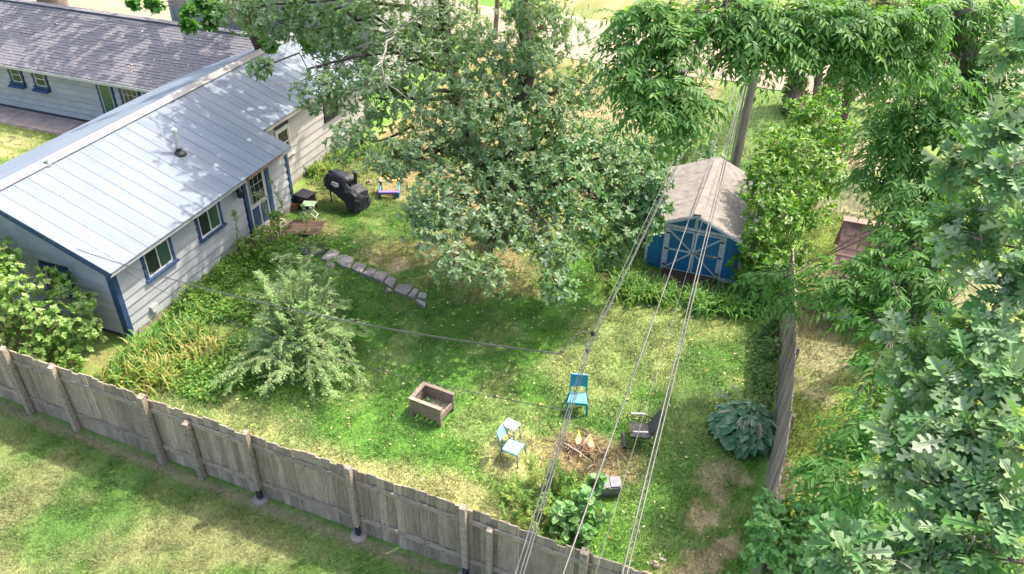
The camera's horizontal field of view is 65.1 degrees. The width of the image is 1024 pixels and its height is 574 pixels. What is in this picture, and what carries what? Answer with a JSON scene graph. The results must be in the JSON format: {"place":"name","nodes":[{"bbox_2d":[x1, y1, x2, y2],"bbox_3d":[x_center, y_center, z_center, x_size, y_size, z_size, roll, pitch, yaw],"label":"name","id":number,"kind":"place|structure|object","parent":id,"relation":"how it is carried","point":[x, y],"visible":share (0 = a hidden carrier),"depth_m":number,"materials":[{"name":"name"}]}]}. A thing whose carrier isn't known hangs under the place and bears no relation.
{"place":"outdoors","nodes":[
{"label":"outdoors","id":0,"kind":"place"},
{"bbox_2d":[0,122,58,161],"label":"dooryard grass","id":1,"kind":"structure","parent":0,"point":[22,139],"depth_m":29.20,"materials":[{"name":"plant"}]},
{"bbox_2d":[36,0,68,5],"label":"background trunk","id":2,"kind":"object","parent":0,"point":[62,2],"visible":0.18,"depth_m":41.06,"materials":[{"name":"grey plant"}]},
{"bbox_2d":[30,0,171,20],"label":"driveway","id":3,"kind":"structure","parent":0,"point":[114,6],"depth_m":42.73,"materials":[{"name":"concrete"}]},
{"bbox_2d":[0,403,459,573],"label":"mown grass","id":4,"kind":"structure","parent":0,"point":[16,440],"depth_m":15.30,"materials":[{"name":"plant"}]},
{"bbox_2d":[167,0,440,91],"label":"white garage","id":5,"kind":"structure","parent":0,"point":[174,12],"depth_m":33.59,"materials":[{"name":"paint"}]},
{"bbox_2d":[0,0,1023,573],"bbox_3d":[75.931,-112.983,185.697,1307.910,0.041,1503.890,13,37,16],"label":"ground","id":6,"kind":"structure","parent":0,"point":[186,476],"depth_m":17.86,"materials":[{"name":"plant"}]},
{"bbox_2d":[0,106,86,134],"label":"walkway","id":7,"kind":"structure","parent":6,"relation":"on","point":[24,118],"depth_m":30.46,"materials":[{"name":"concrete"}]},
{"bbox_2d":[0,235,108,373],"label":"maple shrub","id":8,"kind":"object","parent":6,"relation":"on","point":[40,315],"visible":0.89,"depth_m":18.49,"materials":[{"name":"green plant"}]},
{"bbox_2d":[89,344,160,390],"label":"daylily","id":9,"kind":"object","parent":6,"relation":"on","point":[117,374],"visible":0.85,"depth_m":18.48,"materials":[{"name":"plant"}]},
{"bbox_2d":[106,316,182,367],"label":"daylily","id":10,"kind":"object","parent":6,"relation":"on","point":[144,341],"visible":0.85,"depth_m":19.18,"materials":[{"name":"plant"}]},
{"bbox_2d":[0,0,310,121],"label":"shingled house","id":11,"kind":"structure","parent":6,"relation":"on","point":[64,82],"depth_m":29.93,"materials":[{"name":"grey paint"}]},
{"bbox_2d":[7,68,26,89],"bbox_3d":[-18.921,-8.000,30.449,0.760,0.840,0.260,13,37,16],"label":"window","id":12,"kind":"structure","parent":11,"relation":"in","point":[17,81],"depth_m":30.57,"materials":[{"name":"blue paint"}]},
{"bbox_2d":[31,73,50,93],"bbox_3d":[-17.807,-7.750,30.113,0.780,0.840,0.260,13,37,16],"label":"window","id":13,"kind":"structure","parent":11,"relation":"in","point":[41,83],"depth_m":30.24,"materials":[{"name":"blue paint"}]},
{"bbox_2d":[95,84,117,113],"bbox_3d":[-14.882,-6.869,29.523,0.720,1.582,0.050,13,37,16],"label":"storm door","id":14,"kind":"structure","parent":11,"relation":"in","point":[106,94],"depth_m":29.46,"materials":[{"name":"blue paint"}]},
{"bbox_2d":[10,15,232,73],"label":"fallen leaves","id":15,"kind":"object","parent":11,"relation":"on","point":[113,43],"visible":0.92,"depth_m":29.80,"materials":[{"name":"brown plant"}]},
{"bbox_2d":[118,88,140,103],"bbox_3d":[-13.804,-6.677,29.165,0.900,1.502,0.050,13,37,16],"label":"window","id":16,"kind":"structure","parent":11,"relation":"in","point":[126,95],"depth_m":29.00,"materials":[{"name":"glass"}]},
{"bbox_2d":[115,333,203,400],"bbox_3d":[-8.178,1.812,18.594,1.912,0.551,2.059,13,37,16],"label":"daylily","id":17,"kind":"object","parent":6,"relation":"on","point":[152,378],"visible":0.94,"depth_m":18.46,"materials":[{"name":"plant"}]},
{"bbox_2d":[146,309,223,357],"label":"daylily","id":18,"kind":"object","parent":6,"relation":"on","point":[182,327],"visible":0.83,"depth_m":19.60,"materials":[{"name":"plant"}]},
{"bbox_2d":[0,33,377,339],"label":"metal roofed house","id":19,"kind":"structure","parent":6,"relation":"on","point":[185,231],"depth_m":21.26,"materials":[{"name":"grey paint"}]},
{"bbox_2d":[38,262,76,299],"bbox_3d":[-11.059,-0.137,19.514,0.990,0.820,0.110,13,37,16],"label":"window","id":20,"kind":"structure","parent":19,"relation":"in","point":[61,270],"depth_m":19.45,"materials":[{"name":"blue paint"}]},
{"bbox_2d":[140,237,179,283],"bbox_3d":[-8.818,-0.740,20.015,0.110,0.850,1.140,13,37,16],"label":"window","id":21,"kind":"structure","parent":19,"relation":"in","point":[159,259],"depth_m":20.07,"materials":[{"name":"blue paint"}]},
{"bbox_2d":[194,201,227,243],"bbox_3d":[-8.119,-1.798,21.549,0.110,0.850,1.100,13,37,16],"label":"window","id":22,"kind":"structure","parent":19,"relation":"in","point":[211,221],"depth_m":21.60,"materials":[{"name":"blue paint"}]},
{"bbox_2d":[245,170,272,232],"bbox_3d":[-7.384,-2.540,23.427,0.115,1.820,0.900,13,37,16],"label":"door","id":23,"kind":"structure","parent":19,"relation":"in","point":[257,183],"depth_m":23.41,"materials":[{"name":"white paint"}]},
{"bbox_2d":[274,123,295,157],"bbox_3d":[-7.258,-4.604,25.579,0.110,1.030,0.840,13,37,16],"label":"window","id":24,"kind":"structure","parent":19,"relation":"in","point":[283,134],"depth_m":25.58,"materials":[{"name":"white paint"}]},
{"bbox_2d":[76,248,560,354],"bbox_3d":[-4.516,0.119,15.665,11.807,1.312,0.016,16,38,20],"label":"service cable","id":25,"kind":"object","parent":19,"relation":"attached to","point":[332,317],"visible":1,"depth_m":15.29,"materials":[{"name":"rubber"}]},
{"bbox_2d":[323,95,339,121],"bbox_3d":[-6.244,-6.250,27.719,0.110,0.750,1.040,13,37,16],"label":"window","id":26,"kind":"structure","parent":19,"relation":"in","point":[326,118],"depth_m":27.57,"materials":[{"name":"glass"}]},
{"bbox_2d":[168,323,238,372],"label":"daylily","id":27,"kind":"object","parent":6,"relation":"on","point":[211,345],"visible":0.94,"depth_m":19.23,"materials":[{"name":"plant"}]},
{"bbox_2d":[231,209,240,254],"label":"weed stalk","id":28,"kind":"object","parent":6,"relation":"on","point":[233,211],"visible":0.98,"depth_m":22.32,"materials":[{"name":"green plant"}]},
{"bbox_2d":[124,0,352,54],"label":"shade maple","id":29,"kind":"object","parent":6,"relation":"on","point":[188,24],"visible":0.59,"depth_m":24.31,"materials":[{"name":"green plant"}]},
{"bbox_2d":[156,229,334,404],"bbox_3d":[-7.056,0.366,20.752,3.704,0.646,7.310,2,35,2],"label":"bed ground cover","id":30,"kind":"object","parent":6,"relation":"on","point":[206,295],"visible":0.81,"depth_m":20.72,"materials":[{"name":"green plant"}]},
{"bbox_2d":[236,208,287,266],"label":"doorside shrub","id":31,"kind":"object","parent":6,"relation":"on","point":[261,247],"visible":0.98,"depth_m":22.68,"materials":[{"name":"green plant"}]},
{"bbox_2d":[252,191,277,235],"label":"weed stalk","id":32,"kind":"object","parent":6,"relation":"on","point":[258,193],"visible":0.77,"depth_m":23.33,"materials":[{"name":"green plant"}]},
{"bbox_2d":[269,177,291,227],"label":"weed stalk","id":33,"kind":"object","parent":6,"relation":"on","point":[277,194],"visible":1,"depth_m":23.62,"materials":[{"name":"green plant"}]},
{"bbox_2d":[206,246,374,404],"bbox_3d":[-4.881,0.430,19.096,3.611,2.866,5.022,3,35,4],"label":"elm sapling","id":34,"kind":"object","parent":6,"relation":"on","point":[297,290],"visible":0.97,"depth_m":18.32,"materials":[{"name":"green plant"}]},
{"bbox_2d":[299,203,309,231],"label":"weed stalk","id":35,"kind":"object","parent":6,"relation":"on","point":[304,215],"visible":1,"depth_m":23.62,"materials":[{"name":"green plant"}]},
{"bbox_2d":[285,220,324,236],"bbox_3d":[-6.221,-1.745,24.146,1.000,0.120,0.840,1,35,0],"label":"wooden landing","id":36,"kind":"object","parent":6,"relation":"on","point":[298,225],"visible":0.78,"depth_m":24.10,"materials":[{"name":"brown wood"}]},
{"bbox_2d":[301,201,317,218],"bbox_3d":[-6.184,-2.354,24.526,0.417,0.463,0.350,2,35,2],"label":"folding stool","id":37,"kind":"object","parent":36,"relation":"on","point":[310,204],"visible":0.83,"depth_m":24.43,"materials":[{"name":"white paint"}]},
{"bbox_2d":[293,188,316,210],"bbox_3d":[-6.503,-2.736,25.239,0.540,0.490,0.480,18,38,23],"label":"deck box","id":38,"kind":"object","parent":6,"relation":"on","point":[301,195],"visible":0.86,"depth_m":25.08,"materials":[{"name":"black paint"}]},
{"bbox_2d":[299,239,327,256],"bbox_3d":[-5.780,-1.107,23.297,0.744,0.154,0.762,13,37,16],"label":"stepping stone","id":39,"kind":"object","parent":6,"relation":"on","point":[319,252],"visible":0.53,"depth_m":23.09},
{"bbox_2d":[303,156,343,179],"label":"daylily","id":40,"kind":"object","parent":6,"relation":"on","point":[319,166],"visible":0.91,"depth_m":27.07,"materials":[{"name":"plant"}]},
{"bbox_2d":[0,345,651,573],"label":"board fence","id":41,"kind":"object","parent":6,"relation":"on","point":[462,537],"visible":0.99,"depth_m":15.05,"materials":[{"name":"grey wood"}]},
{"bbox_2d":[321,249,339,260],"bbox_3d":[-5.201,-0.878,23.001,0.368,0.131,0.570,13,37,16],"label":"stepping stone","id":42,"kind":"object","parent":6,"relation":"on","point":[329,254],"visible":0.85,"depth_m":22.97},
{"bbox_2d":[317,143,361,165],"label":"daylily","id":43,"kind":"object","parent":6,"relation":"on","point":[339,153],"visible":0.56,"depth_m":27.94,"materials":[{"name":"plant"}]},
{"bbox_2d":[334,254,353,269],"bbox_3d":[-4.754,-0.705,22.734,0.611,0.163,0.504,13,37,16],"label":"stepping stone","id":44,"kind":"object","parent":6,"relation":"on","point":[346,259],"visible":0.81,"depth_m":22.68,"materials":[{"name":"stone"}]},
{"bbox_2d":[323,169,370,212],"bbox_3d":[-5.244,-3.140,25.190,1.557,1.240,0.872,22,40,27],"label":"covered grill","id":45,"kind":"object","parent":6,"relation":"on","point":[349,190],"visible":1,"depth_m":24.90,"materials":[{"name":"fabric"}]},
{"bbox_2d":[351,262,365,274],"bbox_3d":[-4.300,-0.502,22.453,0.409,0.161,0.428,13,37,16],"label":"stepping stone","id":46,"kind":"object","parent":6,"relation":"on","point":[360,267],"visible":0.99,"depth_m":22.40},
{"bbox_2d":[352,134,384,158],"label":"daylily","id":47,"kind":"object","parent":6,"relation":"on","point":[366,145],"visible":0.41,"depth_m":28.48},
{"bbox_2d":[362,268,376,278],"bbox_3d":[-3.950,-0.371,22.270,0.293,0.164,0.406,13,37,16],"label":"stepping stone","id":48,"kind":"object","parent":6,"relation":"on","point":[367,274],"visible":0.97,"depth_m":22.18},
{"bbox_2d":[372,271,387,283],"bbox_3d":[-3.645,-0.266,22.140,0.396,0.148,0.456,13,37,16],"label":"stepping stone","id":49,"kind":"object","parent":6,"relation":"on","point":[380,276],"visible":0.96,"depth_m":22.07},
{"bbox_2d":[378,177,400,197],"bbox_3d":[-3.977,-3.222,26.016,0.700,0.460,0.680,0,35,-2],"label":"toy picnic table","id":50,"kind":"object","parent":6,"relation":"on","point":[381,191],"visible":0.83,"depth_m":25.90,"materials":[{"name":"teal plastic"}]},
{"bbox_2d":[384,276,395,288],"bbox_3d":[-3.336,-0.104,21.908,0.284,0.153,0.543,7,35,8],"label":"stepping stone","id":51,"kind":"object","parent":6,"relation":"on","point":[390,281],"visible":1,"depth_m":21.85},
{"bbox_2d":[394,284,412,296],"bbox_3d":[-2.938,0.077,21.666,0.431,0.142,0.468,13,37,16],"label":"stepping stone","id":52,"kind":"object","parent":6,"relation":"on","point":[405,289],"visible":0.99,"depth_m":21.60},
{"bbox_2d":[408,288,418,299],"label":"stepping stone","id":53,"kind":"object","parent":6,"relation":"on","point":[414,292],"visible":0.97,"depth_m":21.41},
{"bbox_2d":[417,292,426,300],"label":"stepping stone","id":54,"kind":"object","parent":6,"relation":"on","point":[421,295],"visible":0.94,"depth_m":21.31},
{"bbox_2d":[408,382,454,426],"bbox_3d":[-1.760,2.583,17.675,0.820,0.520,0.630,16,38,21],"label":"planter box","id":55,"kind":"object","parent":6,"relation":"on","point":[435,410],"visible":1,"depth_m":17.63,"materials":[{"name":"brown wood"}]},
{"bbox_2d":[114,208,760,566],"bbox_3d":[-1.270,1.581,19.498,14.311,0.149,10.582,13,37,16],"label":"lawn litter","id":56,"kind":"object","parent":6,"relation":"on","point":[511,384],"visible":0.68,"depth_m":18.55,"materials":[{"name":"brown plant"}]},
{"bbox_2d":[203,0,682,307],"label":"oak tree","id":57,"kind":"object","parent":6,"relation":"on","point":[502,190],"visible":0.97,"depth_m":19.69,"materials":[{"name":"green plant"}]},
{"bbox_2d":[380,111,527,164],"bbox_3d":[-2.031,-5.040,27.982,5.056,1.357,2.972,9,36,12],"label":"undergrowth bush","id":58,"kind":"object","parent":6,"relation":"on","point":[405,122],"visible":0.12,"depth_m":28.63,"materials":[{"name":"green plant"}]},
{"bbox_2d":[493,0,499,39],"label":"slender trunk","id":59,"kind":"object","parent":6,"relation":"on","point":[496,20],"visible":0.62,"depth_m":38.54,"materials":[{"name":"grey plant"}]},
{"bbox_2d":[495,423,525,467],"bbox_3d":[-0.025,3.262,16.544,0.554,0.747,0.418,17,38,22],"label":"metal garden chair","id":60,"kind":"object","parent":6,"relation":"on","point":[513,447],"visible":0.99,"depth_m":16.52,"materials":[{"name":"blue"}]},
{"bbox_2d":[501,418,520,438],"bbox_3d":[-0.020,3.078,17.081,0.348,0.428,0.266,22,40,27],"label":"garden side table","id":61,"kind":"object","parent":6,"relation":"on","point":[511,424],"visible":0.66,"depth_m":16.95,"materials":[{"name":"white metal"}]},
{"bbox_2d":[498,471,557,524],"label":"tall weed","id":62,"kind":"object","parent":6,"relation":"on","point":[517,514],"visible":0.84,"depth_m":15.49,"materials":[{"name":"green plant"}]},
{"bbox_2d":[521,450,540,483],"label":"tall weed","id":63,"kind":"object","parent":6,"relation":"on","point":[533,473],"visible":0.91,"depth_m":15.98,"materials":[{"name":"green plant"}]},
{"bbox_2d":[515,492,564,544],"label":"tall weed","id":64,"kind":"object","parent":6,"relation":"on","point":[547,522],"visible":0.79,"depth_m":15.20,"materials":[{"name":"green plant"}]},
{"bbox_2d":[301,141,779,418],"bbox_3d":[0.703,-1.667,24.063,17.509,0.368,6.143,26,42,31],"label":"shade ground cover","id":65,"kind":"object","parent":6,"relation":"on","point":[765,373],"visible":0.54,"depth_m":19.35,"materials":[{"name":"green plant"}]},
{"bbox_2d":[525,458,576,493],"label":"tall weed","id":66,"kind":"object","parent":6,"relation":"on","point":[558,480],"visible":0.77,"depth_m":15.81,"materials":[{"name":"green plant"}]},
{"bbox_2d":[565,373,588,414],"bbox_3d":[1.467,2.384,17.805,0.528,0.793,0.540,4,35,5],"label":"plastic chair","id":67,"kind":"object","parent":6,"relation":"on","point":[582,399],"visible":0.95,"depth_m":17.80,"materials":[{"name":"plastic"}]},
{"bbox_2d":[549,470,610,547],"bbox_3d":[1.391,4.204,15.139,0.969,0.943,1.577,30,44,35],"label":"broadleaf weed","id":68,"kind":"object","parent":6,"relation":"on","point":[570,516],"visible":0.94,"depth_m":14.93,"materials":[{"name":"green plant"}]},
{"bbox_2d":[526,426,645,490],"bbox_3d":[1.584,3.498,16.737,2.785,0.325,1.602,13,37,16],"label":"brush pile","id":69,"kind":"object","parent":6,"relation":"on","point":[590,451],"visible":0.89,"depth_m":16.88,"materials":[{"name":"wood"}]},
{"bbox_2d":[564,442,591,462],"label":"branch","id":70,"kind":"object","parent":69,"relation":"on","point":[574,449],"visible":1,"depth_m":16.75,"materials":[{"name":"brown wood"}]},
{"bbox_2d":[570,224,625,248],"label":"daylily","id":71,"kind":"object","parent":6,"relation":"on","point":[603,232],"visible":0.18,"depth_m":23.57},
{"bbox_2d":[599,474,620,496],"bbox_3d":[1.940,3.957,15.944,0.450,0.330,0.349,-1,35,-3],"label":"storage box","id":72,"kind":"object","parent":6,"relation":"on","point":[612,486],"visible":0.58,"depth_m":15.83,"materials":[{"name":"grey plastic"}]},
{"bbox_2d":[580,242,643,275],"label":"daylily","id":73,"kind":"object","parent":6,"relation":"on","point":[603,267],"visible":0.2,"depth_m":22.67,"materials":[{"name":"plant"}]},
{"bbox_2d":[599,260,665,308],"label":"daylily","id":74,"kind":"object","parent":6,"relation":"on","point":[628,289],"visible":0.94,"depth_m":21.47,"materials":[{"name":"plant"}]},
{"bbox_2d":[602,252,662,285],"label":"daylily","id":75,"kind":"object","parent":6,"relation":"on","point":[636,266],"visible":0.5,"depth_m":22.18,"materials":[{"name":"plant"}]},
{"bbox_2d":[622,408,662,449],"bbox_3d":[2.756,2.954,16.910,0.768,0.878,0.580,2,35,2],"label":"rocking patio chair","id":76,"kind":"object","parent":6,"relation":"on","point":[648,430],"visible":0.94,"depth_m":16.93,"materials":[{"name":"black paint"}]},
{"bbox_2d":[651,560,659,568],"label":"rock","id":77,"kind":"object","parent":6,"relation":"on","point":[655,563],"visible":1,"depth_m":14.56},
{"bbox_2d":[590,130,725,183],"bbox_3d":[4.710,-4.211,26.108,4.468,2.224,2.224,-1,35,-3],"label":"backyard bush","id":78,"kind":"object","parent":6,"relation":"on","point":[698,155],"visible":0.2,"depth_m":25.79,"materials":[{"name":"green plant"}]},
{"bbox_2d":[636,267,704,312],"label":"daylily","id":79,"kind":"object","parent":6,"relation":"on","point":[669,291],"visible":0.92,"depth_m":21.28,"materials":[{"name":"plant"}]},
{"bbox_2d":[665,275,731,320],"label":"daylily","id":80,"kind":"object","parent":6,"relation":"on","point":[701,303],"visible":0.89,"depth_m":20.98,"materials":[{"name":"plant"}]},
{"bbox_2d":[690,0,710,69],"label":"slender trunk","id":81,"kind":"object","parent":6,"relation":"on","point":[707,2],"visible":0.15,"depth_m":35.53,"materials":[{"name":"grey plant"}]},
{"bbox_2d":[643,157,768,289],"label":"blue shed","id":82,"kind":"structure","parent":6,"relation":"on","point":[726,229],"depth_m":22.13,"materials":[{"name":"paint"}]},
{"bbox_2d":[662,227,695,272],"bbox_3d":[4.593,-1.011,22.145,0.775,1.340,0.056,13,37,16],"label":"door","id":83,"kind":"structure","parent":82,"relation":"in","point":[683,258],"depth_m":22.11,"materials":[{"name":"blue paint"}]},
{"bbox_2d":[690,232,723,277],"bbox_3d":[5.311,-0.844,21.920,0.826,1.340,0.076,13,37,16],"label":"door","id":84,"kind":"structure","parent":82,"relation":"in","point":[711,258],"depth_m":21.89,"materials":[{"name":"blue paint"}]},
{"bbox_2d":[708,274,761,322],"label":"daylily","id":85,"kind":"object","parent":6,"relation":"on","point":[734,308],"visible":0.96,"depth_m":20.91,"materials":[{"name":"plant"}]},
{"bbox_2d":[449,0,1023,111],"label":"gravel lane","id":86,"kind":"structure","parent":6,"relation":"on","point":[488,11],"depth_m":38.48,"materials":[{"name":"gravel"}]},
{"bbox_2d":[706,384,777,459],"bbox_3d":[5.052,2.788,17.143,1.718,1.051,1.708,13,37,16],"label":"hosta","id":87,"kind":"object","parent":6,"relation":"on","point":[724,415],"visible":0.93,"depth_m":16.96,"materials":[{"name":"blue plant"}]},
{"bbox_2d":[730,0,773,167],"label":"utility pole","id":88,"kind":"object","parent":6,"relation":"on","point":[736,155],"visible":0.42,"depth_m":26.31,"materials":[{"name":"grey wood"}]},
{"bbox_2d":[515,69,715,573],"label":"power line","id":89,"kind":"object","parent":88,"relation":"attached to","point":[571,397],"visible":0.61,"depth_m":10.10,"materials":[{"name":"metal"}]},
{"bbox_2d":[519,69,721,573],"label":"power line","id":90,"kind":"object","parent":88,"relation":"attached to","point":[577,386],"visible":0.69,"depth_m":10.51,"materials":[{"name":"metal"}]},
{"bbox_2d":[125,271,568,410],"bbox_3d":[-4.214,0.632,14.797,12.811,3.343,0.010,26,42,31],"label":"telephone line","id":91,"kind":"object","parent":90,"relation":"attached to","point":[363,365],"visible":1,"depth_m":13.42,"materials":[{"name":"rubber"}]},
{"bbox_2d":[523,63,725,573],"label":"power line","id":92,"kind":"object","parent":88,"relation":"attached to","point":[579,385],"visible":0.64,"depth_m":10.54,"materials":[{"name":"metal"}]},
{"bbox_2d":[562,3,764,573],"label":"power line","id":93,"kind":"object","parent":88,"relation":"attached to","point":[572,547],"visible":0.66,"depth_m":8.08,"materials":[{"name":"metal"}]},
{"bbox_2d":[595,79,744,573],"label":"power line","id":94,"kind":"object","parent":88,"relation":"attached to","point":[657,369],"visible":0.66,"depth_m":9.36,"materials":[{"name":"metal"}]},
{"bbox_2d":[621,83,742,573],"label":"power line","id":95,"kind":"object","parent":88,"relation":"attached to","point":[673,364],"visible":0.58,"depth_m":7.29,"materials":[{"name":"metal"}]},
{"bbox_2d":[626,77,746,573],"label":"power line","id":96,"kind":"object","parent":88,"relation":"attached to","point":[677,365],"visible":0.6,"depth_m":7.32,"materials":[{"name":"metal"}]},
{"bbox_2d":[727,279,776,322],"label":"daylily","id":97,"kind":"object","parent":6,"relation":"on","point":[745,292],"visible":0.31,"depth_m":21.22,"materials":[{"name":"plant"}]},
{"bbox_2d":[755,265,787,361],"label":"vine clump","id":98,"kind":"object","parent":6,"relation":"on","point":[774,319],"visible":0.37,"depth_m":19.91,"materials":[{"name":"green plant"}]},
{"bbox_2d":[751,248,799,573],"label":"side fence","id":99,"kind":"object","parent":6,"relation":"on","point":[786,373],"visible":0.61,"depth_m":16.71,"materials":[{"name":"grey wood"}]},
{"bbox_2d":[724,85,859,284],"bbox_3d":[7.733,-2.656,22.070,2.957,4.366,6.036,13,37,16],"label":"lilac bush","id":100,"kind":"object","parent":6,"relation":"on","point":[782,151],"visible":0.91,"depth_m":21.40,"materials":[{"name":"green plant"}]},
{"bbox_2d":[583,0,1023,548],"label":"walnut tree","id":101,"kind":"object","parent":6,"relation":"on","point":[742,30],"visible":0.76,"depth_m":11.23,"materials":[{"name":"green plant"}]},
{"bbox_2d":[781,0,827,122],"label":"ivy trunk","id":102,"kind":"object","parent":6,"relation":"on","point":[795,91],"visible":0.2,"depth_m":31.89,"materials":[{"name":"green plant"}]},
{"bbox_2d":[796,0,864,99],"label":"slender trunk","id":103,"kind":"object","parent":6,"relation":"on","point":[817,79],"visible":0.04,"depth_m":31.95,"materials":[{"name":"grey plant"}]},
{"bbox_2d":[727,472,954,573],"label":"currant bush","id":104,"kind":"object","parent":6,"relation":"on","point":[775,517],"visible":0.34,"depth_m":12.79,"materials":[{"name":"green plant"}]},
{"bbox_2d":[787,0,902,185],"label":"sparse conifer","id":105,"kind":"object","parent":6,"relation":"on","point":[844,116],"visible":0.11,"depth_m":26.24,"materials":[{"name":"green plant"}]},
{"bbox_2d":[824,216,919,328],"bbox_3d":[9.231,-0.445,20.383,2.120,2.555,1.962,13,37,16],"label":"playhouse","id":106,"kind":"object","parent":6,"relation":"on","point":[850,227],"visible":0.16,"depth_m":19.89,"materials":[{"name":"brown"}]},
{"bbox_2d":[817,173,981,220],"bbox_3d":[12.002,-2.609,24.778,4.860,1.250,0.060,13,37,16],"label":"chain link fence","id":107,"kind":"object","parent":6,"relation":"on","point":[860,199],"visible":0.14,"depth_m":25.23,"materials":[{"name":"metal"}]},
{"bbox_2d":[802,2,1023,573],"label":"foreground oak","id":108,"kind":"object","parent":6,"relation":"on","point":[921,448],"visible":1,"depth_m":5.41,"materials":[{"name":"green plant"}]},
{"bbox_2d":[320,56,889,292],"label":"grass","id":109,"kind":"structure","parent":0,"point":[798,229],"depth_m":27.83,"materials":[{"name":"plant"}]},
{"bbox_2d":[762,217,1023,572],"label":"rough grass","id":110,"kind":"structure","parent":0,"point":[807,332],"depth_m":19.05,"materials":[{"name":"plant"}]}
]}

